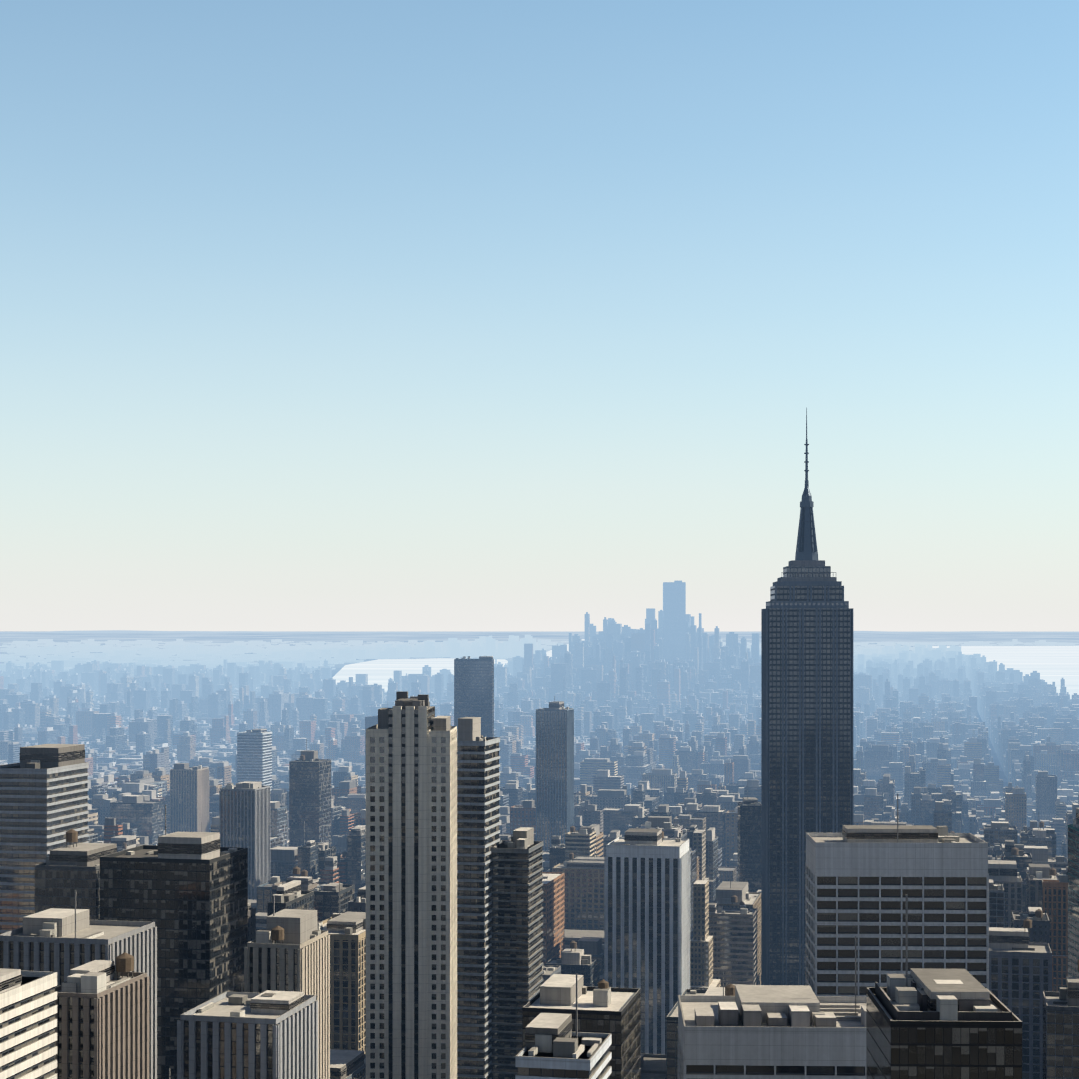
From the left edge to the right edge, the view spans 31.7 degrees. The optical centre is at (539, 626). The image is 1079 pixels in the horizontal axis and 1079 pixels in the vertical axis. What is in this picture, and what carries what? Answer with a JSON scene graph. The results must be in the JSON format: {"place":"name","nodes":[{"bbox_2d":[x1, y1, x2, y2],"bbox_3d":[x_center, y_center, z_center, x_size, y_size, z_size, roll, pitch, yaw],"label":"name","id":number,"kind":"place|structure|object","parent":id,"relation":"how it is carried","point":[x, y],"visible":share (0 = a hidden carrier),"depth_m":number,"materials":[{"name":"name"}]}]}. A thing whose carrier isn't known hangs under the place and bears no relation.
{"place":"outdoors","nodes":[
{"label":"outdoors","id":0,"kind":"place"},
{"bbox_2d":[0,968,56,1078],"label":"building","id":1,"kind":"structure","parent":0,"point":[28,1025],"depth_m":444.68,"materials":[{"name":"beige concrete"}]},
{"bbox_2d":[170,763,208,832],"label":"high-rise building","id":2,"kind":"structure","parent":0,"point":[189,799],"depth_m":2113.05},
{"bbox_2d":[237,729,271,791],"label":"high-rise building","id":3,"kind":"structure","parent":0,"point":[254,755],"depth_m":2512.74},
{"bbox_2d":[365,715,377,786],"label":"high-rise building","id":4,"kind":"structure","parent":0,"point":[370,721],"depth_m":2910.85,"materials":[{"name":"grey concrete"}]},
{"bbox_2d":[0,631,1078,829],"bbox_3d":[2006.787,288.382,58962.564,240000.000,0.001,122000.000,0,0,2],"label":"ground","id":5,"kind":"structure","parent":0,"point":[371,638],"depth_m":51943.92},
{"bbox_2d":[0,744,88,933],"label":"building","id":6,"kind":"structure","parent":5,"relation":"on","point":[44,796],"depth_m":906.88,"materials":[{"name":"grey concrete"}]},
{"bbox_2d":[35,829,116,919],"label":"grey building","id":7,"kind":"structure","parent":5,"relation":"on","point":[62,874],"depth_m":764.93,"materials":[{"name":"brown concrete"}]},
{"bbox_2d":[0,890,156,1078],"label":"building","id":8,"kind":"structure","parent":5,"relation":"on","point":[62,943],"depth_m":572.58,"materials":[{"name":"grey concrete"}]},
{"bbox_2d":[55,952,148,1078],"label":"building","id":9,"kind":"structure","parent":5,"relation":"on","point":[102,1018],"depth_m":475.99,"materials":[{"name":"beige concrete"}]},
{"bbox_2d":[100,805,247,1078],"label":"dark building","id":10,"kind":"structure","parent":5,"relation":"on","point":[186,893],"depth_m":721.64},
{"bbox_2d":[219,781,269,899],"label":"high-rise building","id":11,"kind":"structure","parent":5,"relation":"on","point":[244,814],"depth_m":1507.29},
{"bbox_2d":[177,990,317,1078],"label":"building","id":12,"kind":"structure","parent":5,"relation":"on","point":[268,1034],"depth_m":522.18,"materials":[{"name":"grey concrete"}]},
{"bbox_2d":[244,896,329,1078],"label":"building","id":13,"kind":"structure","parent":5,"relation":"on","point":[287,950],"depth_m":647.75,"materials":[{"name":"beige concrete"}]},
{"bbox_2d":[289,739,330,846],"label":"high-rise building","id":14,"kind":"structure","parent":5,"relation":"on","point":[310,788],"depth_m":1806.66,"materials":[{"name":"grey glass"}]},
{"bbox_2d":[366,691,456,1078],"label":"cream tower","id":15,"kind":"structure","parent":5,"relation":"on","point":[411,887],"depth_m":749.61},
{"bbox_2d":[333,658,507,691],"bbox_3d":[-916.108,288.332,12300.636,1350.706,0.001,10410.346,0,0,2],"label":"river","id":16,"kind":"structure","parent":5,"relation":"on","point":[379,671],"depth_m":13179.07,"materials":[{"name":"white"}]},
{"bbox_2d":[454,656,493,739],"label":"blue building","id":17,"kind":"structure","parent":5,"relation":"on","point":[473,687],"depth_m":2300.84,"materials":[{"name":"blue glass"}]},
{"bbox_2d":[457,717,499,1078],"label":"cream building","id":18,"kind":"structure","parent":5,"relation":"on","point":[478,797],"depth_m":848.94,"materials":[{"name":"grey concrete"}]},
{"bbox_2d":[491,827,542,1078],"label":"dark building","id":19,"kind":"structure","parent":5,"relation":"on","point":[516,921],"depth_m":858.35,"materials":[{"name":"grey concrete"}]},
{"bbox_2d":[0,733,1078,1078],"bbox_3d":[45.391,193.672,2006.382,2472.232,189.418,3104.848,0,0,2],"label":"city","id":20,"kind":"object","parent":5,"relation":"on","point":[694,791],"visible":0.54,"depth_m":1596.05,"materials":[{"name":"grey concrete"}]},
{"bbox_2d":[0,608,1078,781],"bbox_3d":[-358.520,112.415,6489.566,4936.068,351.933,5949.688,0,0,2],"label":"city","id":21,"kind":"object","parent":5,"relation":"on","point":[625,684],"visible":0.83,"depth_m":5329.15},
{"bbox_2d":[0,635,1078,677],"bbox_3d":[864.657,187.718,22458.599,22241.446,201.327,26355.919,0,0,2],"label":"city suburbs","id":22,"kind":"object","parent":5,"relation":"on","point":[315,654],"visible":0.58,"depth_m":18505.04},
{"bbox_2d":[536,696,573,850],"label":"building","id":23,"kind":"structure","parent":5,"relation":"on","point":[555,768],"depth_m":1898.23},
{"bbox_2d":[515,974,611,1078],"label":"office building","id":24,"kind":"structure","parent":5,"relation":"on","point":[555,1047],"depth_m":435.20,"materials":[{"name":"white concrete"}]},
{"bbox_2d":[546,639,584,657],"bbox_3d":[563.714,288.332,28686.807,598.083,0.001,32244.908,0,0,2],"label":"water channel","id":25,"kind":"object","parent":5,"relation":"on","point":[549,653],"visible":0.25,"depth_m":22308.21,"materials":[{"name":"white"}]},
{"bbox_2d":[522,974,640,1078],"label":"dark building","id":26,"kind":"structure","parent":5,"relation":"on","point":[603,1007],"depth_m":566.95,"materials":[{"name":"grey concrete"}]},
{"bbox_2d":[604,828,689,1054],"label":"office tower","id":27,"kind":"structure","parent":5,"relation":"on","point":[647,912],"depth_m":1145.52,"materials":[{"name":"grey concrete"}]},
{"bbox_2d":[663,581,685,664],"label":"distant skyscraper","id":28,"kind":"structure","parent":5,"relation":"on","point":[674,619],"depth_m":6285.01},
{"bbox_2d":[738,780,760,891],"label":"high-rise building","id":29,"kind":"structure","parent":5,"relation":"on","point":[749,840],"depth_m":1491.90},
{"bbox_2d":[678,936,865,1078],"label":"building slab","id":30,"kind":"structure","parent":5,"relation":"on","point":[775,1032],"depth_m":475.57,"materials":[{"name":"grey concrete"}]},
{"bbox_2d":[761,408,852,984],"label":"skyscraper","id":31,"kind":"structure","parent":5,"relation":"on","point":[807,699],"depth_m":1291.90,"materials":[{"name":"grey stone"}]},
{"bbox_2d":[805,794,988,996],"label":"building slab","id":32,"kind":"structure","parent":5,"relation":"on","point":[861,881],"depth_m":623.37,"materials":[{"name":"grey concrete"}]},
{"bbox_2d":[1068,808,1078,976],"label":"building","id":33,"kind":"structure","parent":5,"relation":"on","point":[1073,893],"depth_m":1011.13,"materials":[{"name":"grey concrete"}]},
{"bbox_2d":[0,630,1078,632],"bbox_3d":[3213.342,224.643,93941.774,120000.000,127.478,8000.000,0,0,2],"label":"distant hills","id":34,"kind":"structure","parent":0,"point":[115,631],"depth_m":90733.94,"materials":[{"name":"blue"}]},
{"bbox_2d":[0,0,1078,631],"label":"sky","id":35,"kind":"structure","parent":0,"point":[315,315],"materials":[{"name":"blue"}]},
{"bbox_2d":[866,894,1021,1078],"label":"black building","id":36,"kind":"structure","parent":0,"point":[928,1023],"depth_m":345.40,"materials":[{"name":"black glass"}]},
{"bbox_2d":[932,646,1078,698],"bbox_3d":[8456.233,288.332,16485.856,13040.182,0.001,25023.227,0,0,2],"label":"river water","id":37,"kind":"structure","parent":0,"point":[1051,664],"depth_m":16823.98,"materials":[{"name":"white"}]}
]}

